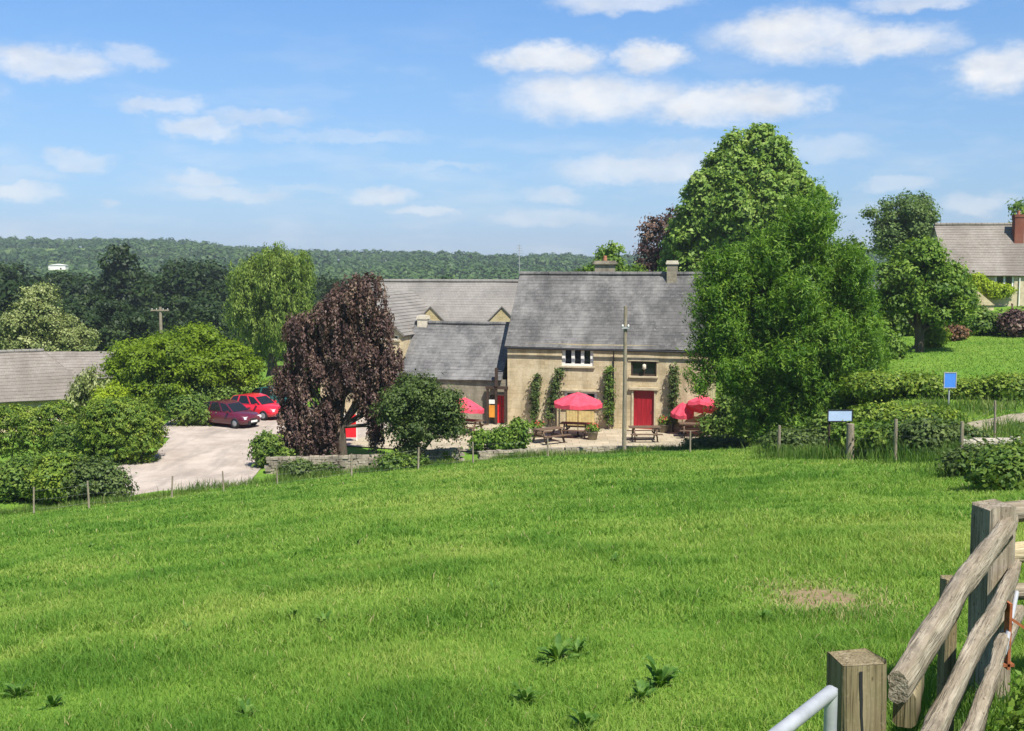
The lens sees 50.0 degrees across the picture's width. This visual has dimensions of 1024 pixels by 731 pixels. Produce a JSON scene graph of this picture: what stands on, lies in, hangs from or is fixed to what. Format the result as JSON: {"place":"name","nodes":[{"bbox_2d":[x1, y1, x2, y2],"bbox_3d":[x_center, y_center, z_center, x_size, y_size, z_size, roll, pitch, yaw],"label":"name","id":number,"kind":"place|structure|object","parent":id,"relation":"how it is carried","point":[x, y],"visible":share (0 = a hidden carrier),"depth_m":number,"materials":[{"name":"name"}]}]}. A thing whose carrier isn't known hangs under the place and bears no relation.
{"place":"outdoors","nodes":[
{"label":"outdoors","id":0,"kind":"place"},
{"bbox_2d":[0,247,1023,730],"bbox_3d":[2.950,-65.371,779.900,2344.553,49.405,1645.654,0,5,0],"label":"ground","id":1,"kind":"structure","parent":0,"point":[826,597],"depth_m":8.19,"materials":[{"name":"plant"}]},
{"bbox_2d":[0,261,28,283],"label":"woodland tree","id":2,"kind":"object","parent":1,"relation":"on","point":[6,272],"visible":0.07,"depth_m":177.03,"materials":[{"name":"green plant"}]},
{"bbox_2d":[0,678,33,700],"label":"dock plant","id":3,"kind":"object","parent":1,"relation":"on","point":[16,689],"visible":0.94,"depth_m":7.34,"materials":[{"name":"green plant"}]},
{"bbox_2d":[0,277,46,318],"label":"woodland tree","id":4,"kind":"object","parent":1,"relation":"on","point":[7,294],"visible":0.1,"depth_m":126.33,"materials":[{"name":"green plant"}]},
{"bbox_2d":[0,447,47,504],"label":"bush","id":5,"kind":"object","parent":1,"relation":"on","point":[11,470],"visible":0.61,"depth_m":43.72,"materials":[{"name":"green plant"}]},
{"bbox_2d":[3,270,68,299],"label":"woodland tree","id":6,"kind":"object","parent":1,"relation":"on","point":[42,279],"visible":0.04,"depth_m":180.24,"materials":[{"name":"green plant"}]},
{"bbox_2d":[0,399,79,456],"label":"hedge","id":7,"kind":"object","parent":1,"relation":"on","point":[23,422],"visible":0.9,"depth_m":56.53,"materials":[{"name":"green plant"}]},
{"bbox_2d":[0,349,84,437],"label":"bungalow","id":8,"kind":"object","parent":1,"relation":"on","point":[34,378],"visible":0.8,"depth_m":72.60,"materials":[{"name":"tile"}]},
{"bbox_2d":[0,278,100,351],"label":"whitebeam tree","id":9,"kind":"object","parent":1,"relation":"on","point":[37,317],"visible":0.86,"depth_m":91.83,"materials":[{"name":"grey plant"}]},
{"bbox_2d":[18,448,98,505],"bbox_3d":[-18.065,4.533,44.003,2.990,2.565,2.983,-5,7,-41],"label":"bush","id":10,"kind":"object","parent":1,"relation":"on","point":[49,478],"visible":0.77,"depth_m":43.16,"materials":[{"name":"green plant"}]},
{"bbox_2d":[45,269,91,298],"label":"woodland tree","id":11,"kind":"object","parent":1,"relation":"on","point":[64,282],"visible":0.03,"depth_m":183.08,"materials":[{"name":"green plant"}]},
{"bbox_2d":[49,299,109,350],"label":"woodland tree","id":12,"kind":"object","parent":1,"relation":"on","point":[78,311],"visible":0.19,"depth_m":119.39,"materials":[{"name":"green plant"}]},
{"bbox_2d":[48,419,118,457],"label":"hedge","id":13,"kind":"object","parent":1,"relation":"on","point":[64,437],"visible":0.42,"depth_m":53.27,"materials":[{"name":"green plant"}]},
{"bbox_2d":[61,363,118,421],"bbox_3d":[-24.184,2.545,62.978,3.522,5.470,2.347,0,5,0],"label":"weeping pear","id":14,"kind":"object","parent":1,"relation":"on","point":[85,385],"visible":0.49,"depth_m":62.51,"materials":[{"name":"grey plant"}]},
{"bbox_2d":[47,351,134,409],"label":"outbuilding","id":15,"kind":"structure","parent":1,"relation":"on","point":[74,362],"depth_m":85.37,"materials":[{"name":"tile"}]},
{"bbox_2d":[56,451,139,501],"bbox_3d":[-16.740,4.624,43.869,3.464,2.407,2.826,0,5,0],"label":"bush","id":16,"kind":"object","parent":1,"relation":"on","point":[100,475],"visible":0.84,"depth_m":43.31,"materials":[{"name":"green plant"}]},
{"bbox_2d":[61,275,137,309],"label":"woodland tree","id":17,"kind":"object","parent":1,"relation":"on","point":[83,291],"visible":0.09,"depth_m":169.57,"materials":[{"name":"green plant"}]},
{"bbox_2d":[81,289,132,348],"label":"woodland tree","id":18,"kind":"object","parent":1,"relation":"on","point":[106,304],"visible":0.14,"depth_m":132.91,"materials":[{"name":"green plant"}]},
{"bbox_2d":[87,379,133,448],"bbox_3d":[-20.822,2.679,56.872,2.719,3.895,2.768,-5,7,-44],"label":"golden shrub","id":19,"kind":"object","parent":1,"relation":"on","point":[110,390],"visible":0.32,"depth_m":56.44,"materials":[{"name":"green plant"}]},
{"bbox_2d":[89,243,145,311],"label":"cedar tree","id":20,"kind":"object","parent":1,"relation":"on","point":[120,283],"visible":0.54,"depth_m":166.51,"materials":[{"name":"green plant"}]},
{"bbox_2d":[74,392,169,465],"bbox_3d":[-18.749,3.165,52.971,4.360,3.646,3.689,0,5,0],"label":"rounded bush","id":21,"kind":"object","parent":1,"relation":"on","point":[145,417],"visible":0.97,"depth_m":51.96,"materials":[{"name":"green plant"}]},
{"bbox_2d":[98,305,165,350],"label":"woodland tree","id":22,"kind":"object","parent":1,"relation":"on","point":[124,326],"visible":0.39,"depth_m":121.33,"materials":[{"name":"green plant"}]},
{"bbox_2d":[124,263,227,313],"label":"woodland tree","id":23,"kind":"object","parent":1,"relation":"on","point":[191,284],"visible":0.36,"depth_m":166.62,"materials":[{"name":"green plant"}]},
{"bbox_2d":[149,292,204,334],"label":"woodland tree","id":24,"kind":"object","parent":1,"relation":"on","point":[184,303],"visible":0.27,"depth_m":135.04,"materials":[{"name":"green plant"}]},
{"bbox_2d":[152,255,204,292],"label":"woodland tree","id":25,"kind":"object","parent":1,"relation":"on","point":[171,266],"visible":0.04,"depth_m":205.61,"materials":[{"name":"green plant"}]},
{"bbox_2d":[96,319,270,407],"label":"maple tree","id":26,"kind":"object","parent":1,"relation":"on","point":[142,364],"visible":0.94,"depth_m":69.69,"materials":[{"name":"green plant"}]},
{"bbox_2d":[162,393,216,426],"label":"bush","id":27,"kind":"object","parent":1,"relation":"on","point":[190,410],"visible":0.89,"depth_m":64.51,"materials":[{"name":"green plant"}]},
{"bbox_2d":[142,374,243,418],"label":"bush","id":28,"kind":"object","parent":1,"relation":"on","point":[219,392],"visible":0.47,"depth_m":69.31,"materials":[{"name":"green plant"}]},
{"bbox_2d":[165,303,237,348],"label":"woodland tree","id":29,"kind":"object","parent":1,"relation":"on","point":[212,316],"visible":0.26,"depth_m":124.71,"materials":[{"name":"green plant"}]},
{"bbox_2d":[182,256,234,291],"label":"woodland tree","id":30,"kind":"object","parent":1,"relation":"on","point":[218,272],"visible":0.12,"depth_m":193.82,"materials":[{"name":"green plant"}]},
{"bbox_2d":[194,296,264,353],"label":"woodland tree","id":31,"kind":"object","parent":1,"relation":"on","point":[220,309],"visible":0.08,"depth_m":141.47,"materials":[{"name":"green plant"}]},
{"bbox_2d":[234,698,260,716],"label":"dock plant","id":32,"kind":"object","parent":1,"relation":"on","point":[243,707],"visible":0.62,"depth_m":6.36,"materials":[{"name":"green plant"}]},
{"bbox_2d":[118,408,383,496],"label":"car park","id":33,"kind":"structure","parent":1,"relation":"on","point":[192,453],"depth_m":54.07,"materials":[{"name":"gravel"}]},
{"bbox_2d":[200,399,260,428],"bbox_3d":[-16.677,2.812,64.772,3.892,1.455,1.960,3,6,30],"label":"parked car","id":34,"kind":"object","parent":33,"relation":"on","point":[234,414],"visible":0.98,"depth_m":64.10,"materials":[{"name":"red paint"}]},
{"bbox_2d":[231,393,285,419],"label":"parked car","id":35,"kind":"object","parent":33,"relation":"on","point":[257,403],"visible":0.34,"depth_m":67.35,"materials":[{"name":"red paint"}]},
{"bbox_2d":[242,427,295,467],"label":"bush","id":36,"kind":"object","parent":1,"relation":"on","point":[264,444],"visible":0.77,"depth_m":51.18,"materials":[{"name":"green plant"}]},
{"bbox_2d":[221,241,317,376],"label":"willow tree","id":37,"kind":"object","parent":1,"relation":"on","point":[280,287],"visible":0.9,"depth_m":98.68,"materials":[{"name":"green plant"}]},
{"bbox_2d":[232,373,320,394],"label":"hedge","id":38,"kind":"object","parent":1,"relation":"on","point":[261,383],"visible":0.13,"depth_m":77.57,"materials":[{"name":"green plant"}]},
{"bbox_2d":[271,457,342,476],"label":"bramble","id":39,"kind":"object","parent":1,"relation":"on","point":[300,467],"visible":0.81,"depth_m":49.00,"materials":[{"name":"green plant"}]},
{"bbox_2d":[316,275,348,306],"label":"woodland tree","id":40,"kind":"object","parent":1,"relation":"on","point":[325,291],"visible":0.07,"depth_m":182.51,"materials":[{"name":"green plant"}]},
{"bbox_2d":[266,272,406,457],"bbox_3d":[-8.378,0.325,52.482,6.656,9.683,3.220,0,5,0],"label":"weeping beech","id":41,"kind":"object","parent":1,"relation":"on","point":[345,361],"visible":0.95,"depth_m":51.97,"materials":[{"name":"purple plant"}]},
{"bbox_2d":[264,447,464,473],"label":"patio wall","id":42,"kind":"structure","parent":1,"relation":"on","point":[358,460],"depth_m":50.35,"materials":[{"name":"stone"}]},
{"bbox_2d":[371,449,429,471],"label":"bramble","id":43,"kind":"object","parent":1,"relation":"on","point":[388,459],"visible":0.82,"depth_m":49.33,"materials":[{"name":"green plant"}]},
{"bbox_2d":[367,368,472,460],"bbox_3d":[-4.261,2.643,50.898,4.937,5.129,3.501,0,5,0],"label":"hawthorn","id":44,"kind":"object","parent":1,"relation":"on","point":[414,408],"visible":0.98,"depth_m":50.29,"materials":[{"name":"green plant"}]},
{"bbox_2d":[0,235,894,294],"bbox_3d":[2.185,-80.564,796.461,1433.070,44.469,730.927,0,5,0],"label":"hill woodland","id":45,"kind":"object","parent":1,"relation":"on","point":[425,264],"visible":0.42,"depth_m":764.36,"materials":[{"name":"green plant"}]},
{"bbox_2d":[465,416,533,452],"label":"shrub","id":46,"kind":"object","parent":1,"relation":"on","point":[501,437],"visible":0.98,"depth_m":55.16,"materials":[{"name":"green plant"}]},
{"bbox_2d":[0,387,1023,730],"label":"tall grass","id":47,"kind":"structure","parent":1,"relation":"on","point":[1012,429],"depth_m":37.30,"materials":[{"name":"plant"}]},
{"bbox_2d":[320,244,715,431],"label":"inn","id":48,"kind":"structure","parent":1,"relation":"on","point":[490,346],"depth_m":64.90,"materials":[{"name":"stone"}]},
{"bbox_2d":[528,373,542,420],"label":"climbing plant","id":49,"kind":"object","parent":48,"relation":"attached to","point":[535,393],"visible":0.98,"depth_m":64.08,"materials":[{"name":"green plant"}]},
{"bbox_2d":[543,367,564,426],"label":"climbing plant","id":50,"kind":"object","parent":48,"relation":"attached to","point":[555,386],"visible":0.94,"depth_m":63.79,"materials":[{"name":"green plant"}]},
{"bbox_2d":[560,350,594,367],"bbox_3d":[3.808,-0.472,63.622,2.073,1.192,0.280,1,5,15],"label":"window","id":51,"kind":"structure","parent":48,"relation":"in","point":[570,358],"depth_m":63.70,"materials":[{"name":"white paint"}]},
{"bbox_2d":[601,365,618,428],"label":"climbing plant","id":52,"kind":"object","parent":48,"relation":"attached to","point":[608,404],"visible":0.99,"depth_m":62.93,"materials":[{"name":"green plant"}]},
{"bbox_2d":[629,361,657,377],"bbox_3d":[7.522,0.228,62.653,1.677,0.945,0.280,1,5,15],"label":"window","id":53,"kind":"structure","parent":48,"relation":"in","point":[637,371],"depth_m":62.72,"materials":[{"name":"black glass"}]},
{"bbox_2d":[631,390,655,428],"bbox_3d":[7.555,2.510,62.879,1.381,2.281,0.239,1,5,15],"label":"door","id":54,"kind":"structure","parent":48,"relation":"in","point":[644,400],"depth_m":62.90,"materials":[{"name":"red paint"}]},
{"bbox_2d":[664,362,683,431],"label":"climbing plant","id":55,"kind":"object","parent":48,"relation":"attached to","point":[673,383],"visible":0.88,"depth_m":61.88,"materials":[{"name":"green plant"}]},
{"bbox_2d":[33,401,1015,512],"bbox_3d":[1.302,2.781,40.825,32.585,5.851,17.727,2,6,23],"label":"wire fence","id":56,"kind":"object","parent":1,"relation":"on","point":[849,436],"visible":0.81,"depth_m":36.80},
{"bbox_2d":[510,681,539,704],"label":"dock plant","id":57,"kind":"object","parent":1,"relation":"on","point":[528,693],"visible":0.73,"depth_m":6.14,"materials":[{"name":"green plant"}]},
{"bbox_2d":[535,633,582,662],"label":"dock plant","id":58,"kind":"object","parent":1,"relation":"on","point":[558,649],"visible":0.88,"depth_m":7.21,"materials":[{"name":"green plant"}]},
{"bbox_2d":[477,445,669,459],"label":"patio wall","id":59,"kind":"structure","parent":1,"relation":"on","point":[489,453],"depth_m":53.89,"materials":[{"name":"stone"}]},
{"bbox_2d":[567,708,601,730],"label":"dock plant","id":60,"kind":"object","parent":1,"relation":"on","point":[583,718],"visible":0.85,"depth_m":5.55,"materials":[{"name":"green plant"}]},
{"bbox_2d":[572,240,647,271],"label":"ash tree","id":61,"kind":"object","parent":1,"relation":"on","point":[610,252],"visible":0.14,"depth_m":90.95,"materials":[{"name":"green plant"}]},
{"bbox_2d":[622,306,628,451],"bbox_3d":[5.218,0.835,50.748,0.380,7.159,0.280,0,5,0],"label":"wooden pole","id":62,"kind":"object","parent":1,"relation":"on","point":[625,327],"visible":0.9,"depth_m":50.71,"materials":[{"name":"wood"}]},
{"bbox_2d":[625,679,657,702],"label":"dock plant","id":63,"kind":"object","parent":1,"relation":"on","point":[642,690],"visible":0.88,"depth_m":6.12,"materials":[{"name":"green plant"}]},
{"bbox_2d":[627,203,679,271],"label":"copper beech","id":64,"kind":"object","parent":1,"relation":"on","point":[649,235],"visible":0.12,"depth_m":96.19,"materials":[{"name":"purple plant"}]},
{"bbox_2d":[642,654,683,688],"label":"dock plant","id":65,"kind":"object","parent":1,"relation":"on","point":[664,674],"visible":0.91,"depth_m":6.35,"materials":[{"name":"green plant"}]},
{"bbox_2d":[681,431,750,448],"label":"shrub","id":66,"kind":"object","parent":1,"relation":"on","point":[720,441],"visible":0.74,"depth_m":51.20,"materials":[{"name":"green plant"}]},
{"bbox_2d":[694,387,772,445],"bbox_3d":[12.149,2.739,58.086,4.911,3.564,3.218,0,5,0],"label":"bush","id":67,"kind":"object","parent":1,"relation":"on","point":[711,424],"visible":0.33,"depth_m":57.69,"materials":[{"name":"green plant"}]},
{"bbox_2d":[654,122,840,271],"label":"horse chestnut","id":68,"kind":"object","parent":1,"relation":"on","point":[737,187],"visible":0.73,"depth_m":84.32,"materials":[{"name":"green plant"}]},
{"bbox_2d":[675,177,898,442],"bbox_3d":[12.284,-2.061,48.121,10.032,12.494,5.375,0,5,0],"label":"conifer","id":69,"kind":"object","parent":1,"relation":"on","point":[774,274],"visible":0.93,"depth_m":47.50,"materials":[{"name":"green plant"}]},
{"bbox_2d":[755,423,833,452],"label":"bramble","id":70,"kind":"object","parent":1,"relation":"on","point":[795,436],"visible":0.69,"depth_m":40.44,"materials":[{"name":"green plant"}]},
{"bbox_2d":[769,685,837,730],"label":"field gate","id":71,"kind":"structure","parent":1,"relation":"on","point":[826,698],"depth_m":3.12,"materials":[{"name":"metal"}]},
{"bbox_2d":[799,406,841,441],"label":"bramble","id":72,"kind":"object","parent":1,"relation":"on","point":[821,421],"visible":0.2,"depth_m":41.01,"materials":[{"name":"green plant"}]},
{"bbox_2d":[827,409,852,449],"bbox_3d":[10.394,2.319,34.861,0.800,1.860,0.123,0,5,0],"label":"board sign","id":73,"kind":"object","parent":1,"relation":"on","point":[838,415],"visible":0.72,"depth_m":34.75,"materials":[{"name":"white paint"}]},
{"bbox_2d":[820,419,889,453],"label":"bramble","id":74,"kind":"object","parent":1,"relation":"on","point":[839,437],"visible":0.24,"depth_m":34.54,"materials":[{"name":"green plant"}]},
{"bbox_2d":[846,399,916,423],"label":"bramble","id":75,"kind":"object","parent":1,"relation":"on","point":[871,412],"visible":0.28,"depth_m":38.94,"materials":[{"name":"green plant"}]},
{"bbox_2d":[853,317,914,367],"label":"bush","id":76,"kind":"object","parent":1,"relation":"on","point":[896,343],"visible":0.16,"depth_m":56.56,"materials":[{"name":"green plant"}]},
{"bbox_2d":[854,413,937,456],"bbox_3d":[11.894,2.261,32.898,3.187,1.621,2.340,0,5,0],"label":"bramble","id":77,"kind":"object","parent":1,"relation":"on","point":[874,433],"visible":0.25,"depth_m":32.58,"materials":[{"name":"green plant"}]},
{"bbox_2d":[856,188,942,262],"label":"birch tree","id":78,"kind":"object","parent":1,"relation":"on","point":[910,216],"visible":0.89,"depth_m":94.35,"materials":[{"name":"green plant"}]},
{"bbox_2d":[797,334,1023,408],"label":"lawn grass","id":79,"kind":"structure","parent":1,"relation":"on","point":[972,355],"depth_m":56.98,"materials":[{"name":"plant"}]},
{"bbox_2d":[826,499,1023,730],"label":"rail fence","id":80,"kind":"object","parent":1,"relation":"on","point":[984,579],"visible":0.96,"depth_m":3.96,"materials":[{"name":"brown wood"}]},
{"bbox_2d":[1003,601,1023,669],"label":"iron bracket","id":81,"kind":"object","parent":80,"relation":"attached to","point":[1008,663],"visible":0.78,"depth_m":4.86,"materials":[{"name":"metal"}]},
{"bbox_2d":[882,402,973,423],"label":"bramble","id":82,"kind":"object","parent":1,"relation":"on","point":[903,411],"visible":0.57,"depth_m":38.39,"materials":[{"name":"green plant"}]},
{"bbox_2d":[870,235,986,352],"bbox_3d":[22.507,-3.649,59.863,6.273,6.903,4.431,1,5,13],"label":"apple tree","id":83,"kind":"object","parent":1,"relation":"on","point":[915,276],"visible":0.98,"depth_m":58.97,"materials":[{"name":"green plant"}]},
{"bbox_2d":[833,366,1023,401],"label":"hedge","id":84,"kind":"object","parent":1,"relation":"on","point":[871,384],"visible":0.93,"depth_m":44.08,"materials":[{"name":"green plant"}]},
{"bbox_2d":[913,324,952,347],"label":"bush","id":85,"kind":"object","parent":1,"relation":"on","point":[932,337],"visible":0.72,"depth_m":62.06,"materials":[{"name":"green plant"}]},
{"bbox_2d":[889,412,996,456],"bbox_3d":[12.291,2.141,31.336,3.132,1.598,2.309,0,5,0],"label":"bramble","id":86,"kind":"object","parent":1,"relation":"on","point":[924,430],"visible":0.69,"depth_m":30.90,"materials":[{"name":"green plant"}]},
{"bbox_2d":[884,305,1002,335],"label":"bush","id":87,"kind":"object","parent":1,"relation":"on","point":[978,328],"visible":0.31,"depth_m":67.96,"materials":[{"name":"green plant"}]},
{"bbox_2d":[943,372,956,403],"bbox_3d":[16.847,1.062,42.277,0.490,1.622,0.123,0,5,0],"label":"road sign","id":88,"kind":"object","parent":1,"relation":"on","point":[949,380],"visible":0.85,"depth_m":42.18,"materials":[{"name":"metal"}]},
{"bbox_2d":[940,323,971,340],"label":"bush","id":89,"kind":"object","parent":1,"relation":"on","point":[959,332],"visible":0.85,"depth_m":65.60,"materials":[{"name":"brown plant"}]},
{"bbox_2d":[929,435,1020,477],"bbox_3d":[10.328,1.990,22.452,3.494,1.173,2.163,0,5,0],"label":"bush","id":90,"kind":"object","parent":1,"relation":"on","point":[951,466],"visible":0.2,"depth_m":22.21,"materials":[{"name":"green plant"}]},
{"bbox_2d":[930,211,1023,309],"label":"cottage","id":91,"kind":"structure","parent":1,"relation":"on","point":[994,252],"depth_m":86.81,"materials":[{"name":"stone"}]},
{"bbox_2d":[968,272,1017,299],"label":"wisteria","id":92,"kind":"object","parent":91,"relation":"attached to","point":[992,289],"visible":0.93,"depth_m":84.71,"materials":[{"name":"green plant"}]},
{"bbox_2d":[957,433,1023,492],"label":"bush","id":93,"kind":"object","parent":1,"relation":"on","point":[1003,466],"visible":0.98,"depth_m":18.95,"materials":[{"name":"green plant"}]},
{"bbox_2d":[986,669,1023,730],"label":"nettle clump","id":94,"kind":"object","parent":1,"relation":"on","point":[1017,714],"visible":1,"depth_m":3.75,"materials":[{"name":"green plant"}]},
{"bbox_2d":[994,303,1023,337],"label":"purple bush","id":95,"kind":"object","parent":1,"relation":"on","point":[1011,323],"visible":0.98,"depth_m":66.61,"materials":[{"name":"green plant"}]},
{"bbox_2d":[1005,197,1023,222],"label":"lime tree","id":96,"kind":"object","parent":1,"relation":"on","point":[1017,206],"visible":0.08,"depth_m":107.81,"materials":[{"name":"green plant"}]},
{"bbox_2d":[0,0,1023,260],"label":"sky","id":97,"kind":"structure","parent":0,"point":[485,127],"materials":[{"name":"blue"}]},
{"bbox_2d":[347,423,707,450],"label":"patio","id":98,"kind":"structure","parent":0,"point":[605,436],"depth_m":59.17,"materials":[{"name":"stone"}]},
{"bbox_2d":[456,396,483,433],"bbox_3d":[-2.686,2.771,61.618,2.083,2.082,2.089,2,6,22],"label":"parasol","id":99,"kind":"object","parent":98,"relation":"on","point":[476,408],"visible":0.48,"depth_m":61.02,"materials":[{"name":"fabric"}]},
{"bbox_2d":[528,426,570,444],"bbox_3d":[1.951,3.740,58.511,1.700,0.803,1.770,-4,6,-36],"label":"picnic table","id":100,"kind":"object","parent":98,"relation":"on","point":[550,431],"visible":0.92,"depth_m":58.37,"materials":[{"name":"wood"}]},
{"bbox_2d":[557,421,591,438],"bbox_3d":[3.525,3.559,60.479,1.700,0.803,1.770,1,5,15],"label":"picnic table","id":101,"kind":"object","parent":98,"relation":"on","point":[574,423],"visible":0.76,"depth_m":60.20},
{"bbox_2d":[554,392,601,437],"bbox_3d":[3.625,2.660,60.296,2.578,2.543,2.578,0,5,0],"label":"parasol","id":102,"kind":"object","parent":98,"relation":"on","point":[578,401],"visible":0.93,"depth_m":59.50,"materials":[{"name":"fabric"}]},
{"bbox_2d":[585,422,601,439],"bbox_3d":[4.363,3.538,59.448,0.939,0.950,0.930,-5,7,-41],"label":"planter","id":103,"kind":"object","parent":98,"relation":"on","point":[592,431],"visible":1,"depth_m":59.23,"materials":[{"name":"brown"}]},
{"bbox_2d":[627,425,662,442],"bbox_3d":[7.148,3.684,59.120,1.700,0.803,1.770,0,5,-2],"label":"picnic table","id":104,"kind":"object","parent":98,"relation":"on","point":[654,434],"visible":0.98,"depth_m":58.86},
{"bbox_2d":[670,401,693,434],"bbox_3d":[9.514,2.906,61.327,1.233,1.867,1.244,-2,6,-24],"label":"parasol","id":105,"kind":"object","parent":98,"relation":"on","point":[681,411],"visible":0.94,"depth_m":60.92,"materials":[{"name":"fabric"}]},
{"bbox_2d":[686,396,718,435],"bbox_3d":[10.619,2.735,60.916,1.889,2.281,1.858,5,7,44],"label":"parasol","id":106,"kind":"object","parent":98,"relation":"on","point":[696,404],"visible":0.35,"depth_m":60.81,"materials":[{"name":"fabric"}]},
{"bbox_2d":[967,413,1023,429],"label":"dirt track","id":107,"kind":"structure","parent":0,"point":[979,422],"depth_m":37.15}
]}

